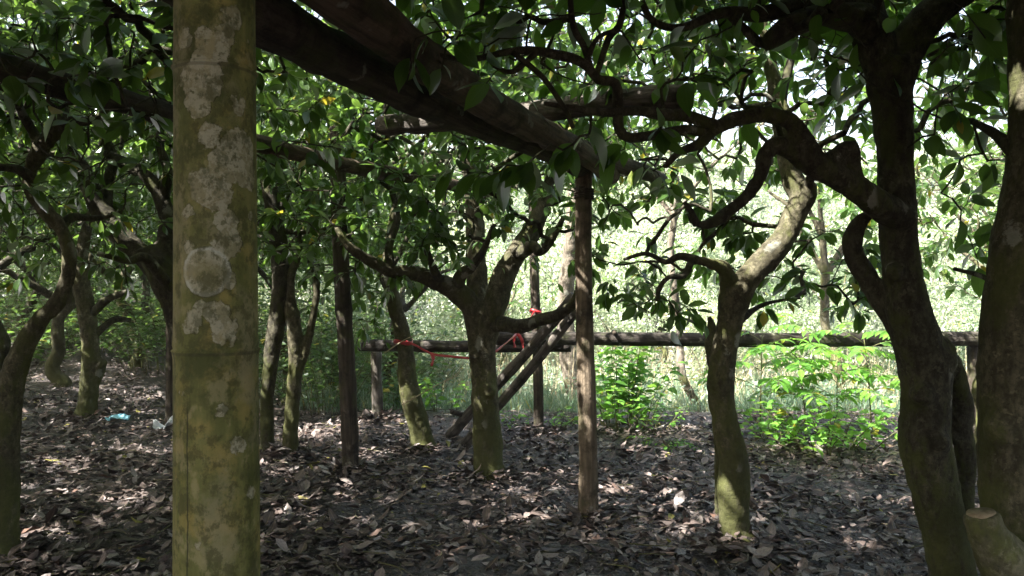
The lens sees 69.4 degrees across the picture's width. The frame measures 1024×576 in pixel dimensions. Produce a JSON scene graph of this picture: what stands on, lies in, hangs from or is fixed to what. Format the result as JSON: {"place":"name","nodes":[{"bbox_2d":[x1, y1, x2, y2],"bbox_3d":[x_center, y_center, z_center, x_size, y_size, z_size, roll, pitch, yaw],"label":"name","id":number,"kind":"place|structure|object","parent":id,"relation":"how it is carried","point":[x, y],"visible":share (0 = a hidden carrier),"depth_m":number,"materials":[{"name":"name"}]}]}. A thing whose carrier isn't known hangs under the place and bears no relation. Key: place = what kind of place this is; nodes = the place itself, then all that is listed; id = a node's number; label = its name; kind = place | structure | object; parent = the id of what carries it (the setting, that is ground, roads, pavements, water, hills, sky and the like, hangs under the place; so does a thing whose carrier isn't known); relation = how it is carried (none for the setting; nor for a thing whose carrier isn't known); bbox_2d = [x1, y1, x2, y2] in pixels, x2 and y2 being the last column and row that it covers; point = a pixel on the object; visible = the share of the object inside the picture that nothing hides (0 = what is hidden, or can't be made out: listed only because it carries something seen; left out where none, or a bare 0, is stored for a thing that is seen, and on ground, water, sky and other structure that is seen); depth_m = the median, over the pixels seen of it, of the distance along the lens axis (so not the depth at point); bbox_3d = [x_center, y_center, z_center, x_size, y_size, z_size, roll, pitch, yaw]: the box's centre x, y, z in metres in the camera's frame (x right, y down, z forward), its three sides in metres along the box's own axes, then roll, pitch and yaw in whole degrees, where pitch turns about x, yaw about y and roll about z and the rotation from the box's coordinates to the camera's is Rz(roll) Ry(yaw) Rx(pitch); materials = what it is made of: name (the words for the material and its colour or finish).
{"place":"outdoors","nodes":[
{"label":"outdoors","id":0,"kind":"place"},
{"bbox_2d":[0,188,980,575],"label":"ground","id":1,"kind":"structure","parent":0,"point":[344,508],"depth_m":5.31,"materials":[{"name":"brown plant"}]},
{"bbox_2d":[0,233,58,329],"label":"tall bush","id":2,"kind":"object","parent":1,"relation":"on","point":[15,302],"visible":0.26,"depth_m":14.12,"materials":[{"name":"green plant"}]},
{"bbox_2d":[0,185,135,334],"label":"grove tree","id":3,"kind":"object","parent":1,"relation":"on","point":[23,267],"visible":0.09,"depth_m":12.82,"materials":[{"name":"green plant"}]},
{"bbox_2d":[0,16,142,370],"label":"grove tree","id":4,"kind":"object","parent":1,"relation":"on","point":[5,340],"visible":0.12,"depth_m":9.07,"materials":[{"name":"green plant"}]},
{"bbox_2d":[7,314,140,370],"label":"bush","id":5,"kind":"object","parent":1,"relation":"on","point":[48,341],"visible":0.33,"depth_m":11.62,"materials":[{"name":"green plant"}]},
{"bbox_2d":[0,94,157,387],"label":"grove tree","id":6,"kind":"object","parent":1,"relation":"on","point":[54,373],"visible":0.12,"depth_m":10.30,"materials":[{"name":"green plant"}]},
{"bbox_2d":[4,189,156,367],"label":"grove tree","id":7,"kind":"object","parent":1,"relation":"on","point":[137,362],"visible":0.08,"depth_m":12.40,"materials":[{"name":"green plant"}]},
{"bbox_2d":[0,262,161,356],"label":"tall bush","id":8,"kind":"object","parent":1,"relation":"on","point":[48,328],"visible":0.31,"depth_m":12.65,"materials":[{"name":"green plant"}]},
{"bbox_2d":[4,302,165,352],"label":"bush","id":9,"kind":"object","parent":1,"relation":"on","point":[141,319],"visible":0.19,"depth_m":13.35,"materials":[{"name":"green plant"}]},
{"bbox_2d":[0,160,172,420],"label":"tree","id":10,"kind":"object","parent":1,"relation":"on","point":[93,362],"visible":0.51,"depth_m":8.04,"materials":[{"name":"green plant"}]},
{"bbox_2d":[43,247,160,335],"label":"tall bush","id":11,"kind":"object","parent":1,"relation":"on","point":[138,294],"visible":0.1,"depth_m":14.76,"materials":[{"name":"green plant"}]},
{"bbox_2d":[39,221,284,348],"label":"grove tree","id":12,"kind":"object","parent":1,"relation":"on","point":[145,293],"visible":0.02,"depth_m":14.53,"materials":[{"name":"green plant"}]},
{"bbox_2d":[70,279,259,375],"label":"tall bush","id":13,"kind":"object","parent":1,"relation":"on","point":[137,328],"visible":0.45,"depth_m":11.77,"materials":[{"name":"green plant"}]},
{"bbox_2d":[162,133,172,424],"bbox_3d":[-3.665,-0.183,7.908,0.118,3.468,0.121,0,0,0],"label":"wooden post","id":14,"kind":"object","parent":1,"relation":"on","point":[169,389],"visible":0.22,"depth_m":7.86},
{"bbox_2d":[0,0,353,348],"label":"spreading tree","id":15,"kind":"object","parent":1,"relation":"on","point":[154,262],"visible":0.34,"depth_m":4.97,"materials":[{"name":"green plant"}]},
{"bbox_2d":[0,0,361,564],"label":"curvy tree","id":16,"kind":"object","parent":1,"relation":"on","point":[98,73],"visible":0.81,"depth_m":3.68,"materials":[{"name":"green plant"}]},
{"bbox_2d":[0,52,172,126],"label":"overhead log","id":17,"kind":"object","parent":16,"relation":"attached to","point":[24,71],"visible":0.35,"depth_m":2.68,"materials":[{"name":"wood"}]},
{"bbox_2d":[3,0,408,458],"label":"slender tree","id":18,"kind":"object","parent":1,"relation":"on","point":[275,329],"visible":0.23,"depth_m":6.34,"materials":[{"name":"green plant"}]},
{"bbox_2d":[170,0,260,575],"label":"bamboo post","id":19,"kind":"object","parent":1,"relation":"on","point":[215,351],"visible":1,"depth_m":1.01,"materials":[{"name":"wood"}]},
{"bbox_2d":[95,177,417,288],"bbox_3d":[-3.730,-0.647,12.980,6.436,4.353,3.601,0,0,-44],"label":"grove tree","id":20,"kind":"object","parent":1,"relation":"on","point":[262,258],"visible":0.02,"depth_m":12.16,"materials":[{"name":"green plant"}]},
{"bbox_2d":[156,283,375,399],"bbox_3d":[-3.204,0.689,10.430,2.864,1.738,2.896,0,0,0],"label":"tall bush","id":21,"kind":"object","parent":1,"relation":"on","point":[263,340],"visible":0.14,"depth_m":10.26,"materials":[{"name":"green plant"}]},
{"bbox_2d":[94,43,525,404],"bbox_3d":[-2.455,-0.692,9.857,5.942,4.618,3.455,0,0,-36],"label":"grove tree","id":22,"kind":"object","parent":1,"relation":"on","point":[148,202],"visible":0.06,"depth_m":9.38,"materials":[{"name":"green plant"}]},
{"bbox_2d":[258,269,385,374],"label":"tall bush","id":23,"kind":"object","parent":1,"relation":"on","point":[310,302],"visible":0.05,"depth_m":12.57,"materials":[{"name":"green plant"}]},
{"bbox_2d":[258,281,412,392],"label":"tall bush","id":24,"kind":"object","parent":1,"relation":"on","point":[324,330],"visible":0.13,"depth_m":10.87,"materials":[{"name":"green plant"}]},
{"bbox_2d":[257,131,419,459],"bbox_3d":[-1.734,0.079,6.650,1.964,2.950,1.790,0,0,0],"label":"twin stem tree","id":25,"kind":"object","parent":1,"relation":"on","point":[299,343],"visible":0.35,"depth_m":6.36,"materials":[{"name":"green plant"}]},
{"bbox_2d":[329,104,358,474],"bbox_3d":[-1.316,0.019,5.775,0.150,3.045,0.154,-2,0,0],"label":"wooden post","id":26,"kind":"object","parent":1,"relation":"on","point":[347,382],"visible":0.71,"depth_m":5.72,"materials":[{"name":"wood"}]},
{"bbox_2d":[258,304,429,416],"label":"dark bush","id":27,"kind":"object","parent":1,"relation":"on","point":[317,386],"visible":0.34,"depth_m":8.64,"materials":[{"name":"green plant"}]},
{"bbox_2d":[260,263,453,355],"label":"hillside bush","id":28,"kind":"object","parent":1,"relation":"on","point":[411,308],"visible":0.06,"depth_m":16.88,"materials":[{"name":"green plant"}]},
{"bbox_2d":[259,289,466,398],"bbox_3d":[-2.090,0.849,9.910,2.907,1.661,2.797,0,0,0],"label":"tall bush","id":29,"kind":"object","parent":1,"relation":"on","point":[389,359],"visible":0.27,"depth_m":9.80,"materials":[{"name":"green plant"}]},
{"bbox_2d":[371,351,382,418],"bbox_3d":[-1.528,1.137,8.371,0.132,0.841,0.135,-1,0,0],"label":"wooden post","id":30,"kind":"object","parent":1,"relation":"on","point":[376,383],"visible":0.8,"depth_m":8.32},
{"bbox_2d":[300,275,458,359],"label":"hillside bush","id":31,"kind":"object","parent":1,"relation":"on","point":[411,319],"visible":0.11,"depth_m":15.15,"materials":[{"name":"green plant"}]},
{"bbox_2d":[302,292,466,386],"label":"tall bush","id":32,"kind":"object","parent":1,"relation":"on","point":[430,324],"visible":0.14,"depth_m":11.75,"materials":[{"name":"green plant"}]},
{"bbox_2d":[284,172,494,393],"bbox_3d":[-1.945,-0.022,10.505,2.608,3.729,2.802,0,0,-37],"label":"grove tree","id":33,"kind":"object","parent":1,"relation":"on","point":[405,306],"visible":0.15,"depth_m":10.20,"materials":[{"name":"green plant"}]},
{"bbox_2d":[313,324,470,397],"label":"tall bush","id":34,"kind":"object","parent":1,"relation":"on","point":[435,370],"visible":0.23,"depth_m":10.59,"materials":[{"name":"green plant"}]},
{"bbox_2d":[386,317,469,387],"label":"hillside bush","id":35,"kind":"object","parent":1,"relation":"on","point":[448,361],"visible":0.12,"depth_m":12.70,"materials":[{"name":"green plant"}]},
{"bbox_2d":[417,373,470,411],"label":"leafy herb","id":36,"kind":"object","parent":1,"relation":"on","point":[431,396],"visible":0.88,"depth_m":8.69,"materials":[{"name":"green plant"}]},
{"bbox_2d":[374,259,525,355],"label":"hillside bush","id":37,"kind":"object","parent":1,"relation":"on","point":[454,310],"visible":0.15,"depth_m":16.39,"materials":[{"name":"green plant"}]},
{"bbox_2d":[3,386,975,575],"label":"soil crumbs","id":38,"kind":"object","parent":1,"relation":"on","point":[508,557],"visible":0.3,"depth_m":4.91,"materials":[{"name":"soil"}]},
{"bbox_2d":[421,216,558,369],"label":"slope tree","id":39,"kind":"object","parent":1,"relation":"on","point":[511,301],"visible":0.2,"depth_m":14.41,"materials":[{"name":"green plant"}]},
{"bbox_2d":[10,377,978,575],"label":"leaf fragments","id":40,"kind":"object","parent":1,"relation":"on","point":[835,564],"visible":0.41,"depth_m":4.80,"materials":[{"name":"plant"}]},
{"bbox_2d":[423,251,574,354],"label":"hillside bush","id":41,"kind":"object","parent":1,"relation":"on","point":[515,312],"visible":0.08,"depth_m":16.32,"materials":[{"name":"green plant"}]},
{"bbox_2d":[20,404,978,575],"bbox_3d":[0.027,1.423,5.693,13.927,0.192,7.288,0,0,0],"label":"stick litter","id":42,"kind":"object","parent":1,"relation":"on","point":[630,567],"visible":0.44,"depth_m":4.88,"materials":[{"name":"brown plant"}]},
{"bbox_2d":[257,0,750,481],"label":"forked tree","id":43,"kind":"object","parent":1,"relation":"on","point":[479,301],"visible":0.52,"depth_m":5.58,"materials":[{"name":"green plant"}]},
{"bbox_2d":[256,134,489,198],"bbox_3d":[-0.934,-0.797,4.925,0.151,0.136,3.038,0,0,27],"label":"overhead log","id":44,"kind":"object","parent":43,"relation":"attached to","point":[348,165],"visible":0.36,"depth_m":4.66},
{"bbox_2d":[286,0,721,453],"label":"ribbon tree","id":45,"kind":"object","parent":1,"relation":"on","point":[417,418],"visible":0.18,"depth_m":6.70,"materials":[{"name":"green plant"}]},
{"bbox_2d":[393,308,541,366],"bbox_3d":[-0.124,0.447,6.772,1.653,0.474,1.100,0,0,-34],"label":"red ribbon","id":46,"kind":"object","parent":45,"relation":"attached to","point":[433,355],"visible":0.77,"depth_m":6.63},
{"bbox_2d":[444,292,572,438],"bbox_3d":[-0.076,0.760,6.921,0.187,1.989,0.245,48,22,21],"label":"leaning pole","id":47,"kind":"object","parent":1,"relation":"on","point":[508,372],"visible":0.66,"depth_m":6.90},
{"bbox_2d":[460,309,575,449],"bbox_3d":[0.058,0.833,6.607,0.113,1.800,0.119,46,21,22],"label":"leaning pole","id":48,"kind":"object","parent":1,"relation":"on","point":[530,368],"visible":0.71,"depth_m":6.50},
{"bbox_2d":[528,160,543,429],"bbox_3d":[0.245,0.128,7.595,0.118,2.890,0.126,-1,0,0],"label":"wooden post","id":49,"kind":"object","parent":1,"relation":"on","point":[538,407],"visible":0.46,"depth_m":7.55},
{"bbox_2d":[357,339,571,352],"bbox_3d":[-0.538,0.627,7.959,2.355,0.145,0.147,-1,0,12],"label":"rail log","id":50,"kind":"object","parent":49,"relation":"attached to","point":[375,345],"visible":0.57,"depth_m":7.96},
{"bbox_2d":[496,330,977,347],"bbox_3d":[2.289,0.516,7.496,4.907,0.180,0.193,0,0,1],"label":"rail log","id":51,"kind":"object","parent":49,"relation":"attached to","point":[955,338],"visible":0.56,"depth_m":7.46,"materials":[{"name":"wood"}]},
{"bbox_2d":[486,224,631,311],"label":"hillside bush","id":52,"kind":"object","parent":1,"relation":"on","point":[541,270],"visible":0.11,"depth_m":18.95,"materials":[{"name":"green plant"}]},
{"bbox_2d":[451,9,715,410],"bbox_3d":[0.953,-1.495,10.241,4.426,6.699,3.656,0,0,0],"label":"pale tree","id":53,"kind":"object","parent":1,"relation":"on","point":[566,283],"visible":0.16,"depth_m":10.09,"materials":[{"name":"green plant"}]},
{"bbox_2d":[574,171,598,522],"bbox_3d":[0.473,0.411,4.718,0.137,2.312,0.138,-1,0,0],"label":"wooden post","id":54,"kind":"object","parent":1,"relation":"on","point":[587,409],"visible":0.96,"depth_m":4.67,"materials":[{"name":"wood"}]},
{"bbox_2d":[160,0,592,176],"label":"overhead log","id":55,"kind":"object","parent":54,"relation":"on","point":[297,35],"visible":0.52,"depth_m":2.36,"materials":[{"name":"wood"}]},
{"bbox_2d":[374,83,693,135],"bbox_3d":[0.037,-0.939,3.964,1.874,0.141,0.153,2,1,29],"label":"overhead log","id":56,"kind":"object","parent":55,"relation":"on","point":[399,124],"visible":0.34,"depth_m":3.81,"materials":[{"name":"wood"}]},
{"bbox_2d":[298,0,619,184],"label":"overhead log","id":57,"kind":"object","parent":54,"relation":"on","point":[388,31],"visible":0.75,"depth_m":2.43,"materials":[{"name":"wood"}]},
{"bbox_2d":[585,140,667,187],"bbox_3d":[0.744,-0.807,4.886,0.130,0.121,0.914,0,-6,44],"label":"overhead log","id":58,"kind":"object","parent":54,"relation":"on","point":[632,165],"visible":0.36,"depth_m":4.90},
{"bbox_2d":[509,219,665,363],"bbox_3d":[1.595,0.173,15.838,4.221,3.115,3.613,0,0,-17],"label":"hillside bush","id":59,"kind":"object","parent":1,"relation":"on","point":[541,258],"visible":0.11,"depth_m":15.59,"materials":[{"name":"green plant"}]},
{"bbox_2d":[523,187,660,269],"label":"hillside bush","id":60,"kind":"object","parent":1,"relation":"on","point":[554,217],"visible":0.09,"depth_m":22.70,"materials":[{"name":"green plant"}]},
{"bbox_2d":[515,275,684,374],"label":"hillside bush","id":61,"kind":"object","parent":1,"relation":"on","point":[603,322],"visible":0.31,"depth_m":14.86,"materials":[{"name":"green plant"}]},
{"bbox_2d":[318,353,899,413],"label":"weeds","id":62,"kind":"object","parent":1,"relation":"on","point":[705,388],"visible":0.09,"depth_m":9.59,"materials":[{"name":"green plant"}]},
{"bbox_2d":[259,184,963,410],"bbox_3d":[9.548,-2.578,27.181,50.789,8.816,34.211,0,0,0],"label":"hillside scrub","id":63,"kind":"object","parent":1,"relation":"on","point":[756,376],"visible":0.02,"depth_m":11.52,"materials":[{"name":"green plant"}]},
{"bbox_2d":[561,202,677,311],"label":"hillside bush","id":64,"kind":"object","parent":1,"relation":"on","point":[635,238],"visible":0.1,"depth_m":20.12,"materials":[{"name":"green plant"}]},
{"bbox_2d":[500,213,754,349],"bbox_3d":[3.096,-0.137,16.721,6.186,3.225,4.961,0,0,-15],"label":"hillside bush","id":65,"kind":"object","parent":1,"relation":"on","point":[664,267],"visible":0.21,"depth_m":16.38,"materials":[{"name":"green plant"}]},
{"bbox_2d":[573,345,690,430],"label":"leafy herb","id":66,"kind":"object","parent":1,"relation":"on","point":[621,393],"visible":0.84,"depth_m":7.78,"materials":[{"name":"green plant"}]},
{"bbox_2d":[592,222,717,369],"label":"slope tree","id":67,"kind":"object","parent":1,"relation":"on","point":[665,356],"visible":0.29,"depth_m":15.51,"materials":[{"name":"green plant"}]},
{"bbox_2d":[620,401,692,429],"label":"leafy herb","id":68,"kind":"object","parent":1,"relation":"on","point":[644,417],"visible":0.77,"depth_m":7.65,"materials":[{"name":"green plant"}]},
{"bbox_2d":[611,199,715,265],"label":"hillside bush","id":69,"kind":"object","parent":1,"relation":"on","point":[657,215],"visible":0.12,"depth_m":23.95,"materials":[{"name":"green plant"}]},
{"bbox_2d":[425,327,966,410],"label":"dry grass","id":70,"kind":"structure","parent":1,"relation":"on","point":[651,364],"depth_m":10.49,"materials":[{"name":"plant"}]},
{"bbox_2d":[576,1,824,411],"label":"pale tree","id":71,"kind":"object","parent":1,"relation":"on","point":[680,356],"visible":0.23,"depth_m":9.48,"materials":[{"name":"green plant"}]},
{"bbox_2d":[394,0,1008,575],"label":"forked tree","id":72,"kind":"object","parent":1,"relation":"on","point":[936,442],"visible":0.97,"depth_m":3.10,"materials":[{"name":"green plant"}]},
{"bbox_2d":[704,316,718,514],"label":"dead stem","id":73,"kind":"object","parent":1,"relation":"on","point":[711,327],"visible":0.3,"depth_m":4.58,"materials":[{"name":"wood"}]},
{"bbox_2d":[656,284,775,386],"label":"hillside bush","id":74,"kind":"object","parent":1,"relation":"on","point":[713,303],"visible":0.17,"depth_m":12.57,"materials":[{"name":"green plant"}]},
{"bbox_2d":[644,180,787,268],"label":"hillside bush","id":75,"kind":"object","parent":1,"relation":"on","point":[742,213],"visible":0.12,"depth_m":23.74,"materials":[{"name":"green plant"}]},
{"bbox_2d":[651,280,794,375],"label":"hillside bush","id":76,"kind":"object","parent":1,"relation":"on","point":[703,348],"visible":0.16,"depth_m":13.93,"materials":[{"name":"green plant"}]},
{"bbox_2d":[654,220,794,326],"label":"hillside bush","id":77,"kind":"object","parent":1,"relation":"on","point":[693,235],"visible":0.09,"depth_m":16.39,"materials":[{"name":"green plant"}]},
{"bbox_2d":[666,158,785,228],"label":"hillside bush","id":78,"kind":"object","parent":1,"relation":"on","point":[726,186],"visible":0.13,"depth_m":29.00,"materials":[{"name":"green plant"}]},
{"bbox_2d":[452,0,1007,550],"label":"crooked tree","id":79,"kind":"object","parent":1,"relation":"on","point":[742,286],"visible":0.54,"depth_m":4.26,"materials":[{"name":"green plant"}]},
{"bbox_2d":[690,137,769,201],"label":"hillside bush","id":80,"kind":"object","parent":1,"relation":"on","point":[726,165],"visible":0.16,"depth_m":34.35,"materials":[{"name":"green plant"}]},
{"bbox_2d":[693,313,822,435],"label":"feather leaf plant","id":81,"kind":"object","parent":1,"relation":"on","point":[776,362],"visible":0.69,"depth_m":7.02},
{"bbox_2d":[736,388,820,442],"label":"leafy herb","id":82,"kind":"object","parent":1,"relation":"on","point":[762,426],"visible":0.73,"depth_m":6.89,"materials":[{"name":"green plant"}]},
{"bbox_2d":[687,208,930,357],"bbox_3d":[6.649,-0.316,16.899,5.174,3.783,3.793,0,0,22],"label":"hillside bush","id":83,"kind":"object","parent":1,"relation":"on","point":[796,247],"visible":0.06,"depth_m":16.88,"materials":[{"name":"green plant"}]},
{"bbox_2d":[739,241,879,353],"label":"hillside bush","id":84,"kind":"object","parent":1,"relation":"on","point":[767,296],"visible":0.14,"depth_m":16.24,"materials":[{"name":"green plant"}]},
{"bbox_2d":[742,343,877,439],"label":"feather leaf plant","id":85,"kind":"object","parent":1,"relation":"on","point":[827,352],"visible":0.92,"depth_m":6.84,"materials":[{"name":"plant"}]},
{"bbox_2d":[692,187,934,266],"bbox_3d":[9.497,-1.910,24.594,7.199,3.164,5.772,0,0,7],"label":"hillside bush","id":86,"kind":"object","parent":1,"relation":"on","point":[829,210],"visible":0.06,"depth_m":23.98,"materials":[{"name":"green plant"}]},
{"bbox_2d":[748,283,881,385],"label":"hillside bush","id":87,"kind":"object","parent":1,"relation":"on","point":[816,326],"visible":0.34,"depth_m":13.01,"materials":[{"name":"green plant"}]},
{"bbox_2d":[740,396,898,457],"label":"leafy herb","id":88,"kind":"object","parent":1,"relation":"on","point":[822,437],"visible":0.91,"depth_m":6.39,"materials":[{"name":"green plant"}]},
{"bbox_2d":[774,345,895,436],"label":"feather leaf plant","id":89,"kind":"object","parent":1,"relation":"on","point":[865,395],"visible":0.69,"depth_m":7.02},
{"bbox_2d":[787,302,899,387],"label":"hillside bush","id":90,"kind":"object","parent":1,"relation":"on","point":[878,360],"visible":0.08,"depth_m":13.08,"materials":[{"name":"green plant"}]},
{"bbox_2d":[705,44,988,393],"bbox_3d":[4.660,-0.903,10.625,3.786,5.473,3.064,0,0,0],"label":"grove tree","id":91,"kind":"object","parent":1,"relation":"on","point":[823,264],"visible":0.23,"depth_m":10.49,"materials":[{"name":"green plant"}]},
{"bbox_2d":[794,322,899,434],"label":"feather leaf plant","id":92,"kind":"object","parent":1,"relation":"on","point":[895,383],"visible":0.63,"depth_m":7.22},
{"bbox_2d":[768,207,930,360],"bbox_3d":[6.396,0.194,14.040,2.832,3.398,2.366,0,0,0],"label":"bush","id":93,"kind":"object","parent":1,"relation":"on","point":[807,279],"visible":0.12,"depth_m":14.16,"materials":[{"name":"green plant"}]},
{"bbox_2d":[773,4,1004,217],"bbox_3d":[5.841,-0.732,7.330,5.490,4.535,6.194,0,0,0],"label":"grove tree","id":94,"kind":"object","parent":1,"relation":"on","point":[946,161],"visible":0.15,"depth_m":7.58,"materials":[{"name":"green plant"}]},
{"bbox_2d":[840,223,971,331],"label":"hillside bush","id":95,"kind":"object","parent":1,"relation":"on","point":[942,287],"visible":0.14,"depth_m":16.38,"materials":[{"name":"green plant"}]},
{"bbox_2d":[826,211,986,315],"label":"hillside bush","id":96,"kind":"object","parent":1,"relation":"on","point":[932,236],"visible":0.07,"depth_m":20.33,"materials":[{"name":"green plant"}]},
{"bbox_2d":[828,73,1007,442],"bbox_3d":[4.233,-0.179,6.616,2.534,3.448,2.216,0,0,0],"label":"thin tree","id":97,"kind":"object","parent":1,"relation":"on","point":[939,270],"visible":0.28,"depth_m":6.49,"materials":[{"name":"green plant"}]},
{"bbox_2d":[819,0,1023,575],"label":"tree","id":98,"kind":"object","parent":1,"relation":"on","point":[994,524],"visible":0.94,"depth_m":2.61,"materials":[{"name":"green plant"}]},
{"bbox_2d":[871,313,978,382],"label":"hillside bush","id":99,"kind":"object","parent":1,"relation":"on","point":[962,355],"visible":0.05,"depth_m":11.36,"materials":[{"name":"green plant"}]},
{"bbox_2d":[872,293,980,364],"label":"hillside bush","id":100,"kind":"object","parent":1,"relation":"on","point":[967,312],"visible":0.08,"depth_m":14.56,"materials":[{"name":"green plant"}]},
{"bbox_2d":[928,286,978,357],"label":"hillside bush","id":101,"kind":"object","parent":1,"relation":"on","point":[961,320],"visible":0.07,"depth_m":13.25,"materials":[{"name":"green plant"}]},
{"bbox_2d":[920,103,1006,253],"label":"grove tree","id":102,"kind":"object","parent":1,"relation":"on","point":[975,159],"visible":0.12,"depth_m":10.64,"materials":[{"name":"green plant"}]},
{"bbox_2d":[967,346,977,430],"bbox_3d":[4.682,1.078,7.501,0.125,0.988,0.129,-1,0,0],"label":"wooden post","id":103,"kind":"object","parent":1,"relation":"on","point":[972,351],"visible":0.26,"depth_m":7.46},
{"bbox_2d":[0,0,1007,190],"label":"sky","id":104,"kind":"structure","parent":0,"point":[800,65],"materials":[{"name":"white"}]},
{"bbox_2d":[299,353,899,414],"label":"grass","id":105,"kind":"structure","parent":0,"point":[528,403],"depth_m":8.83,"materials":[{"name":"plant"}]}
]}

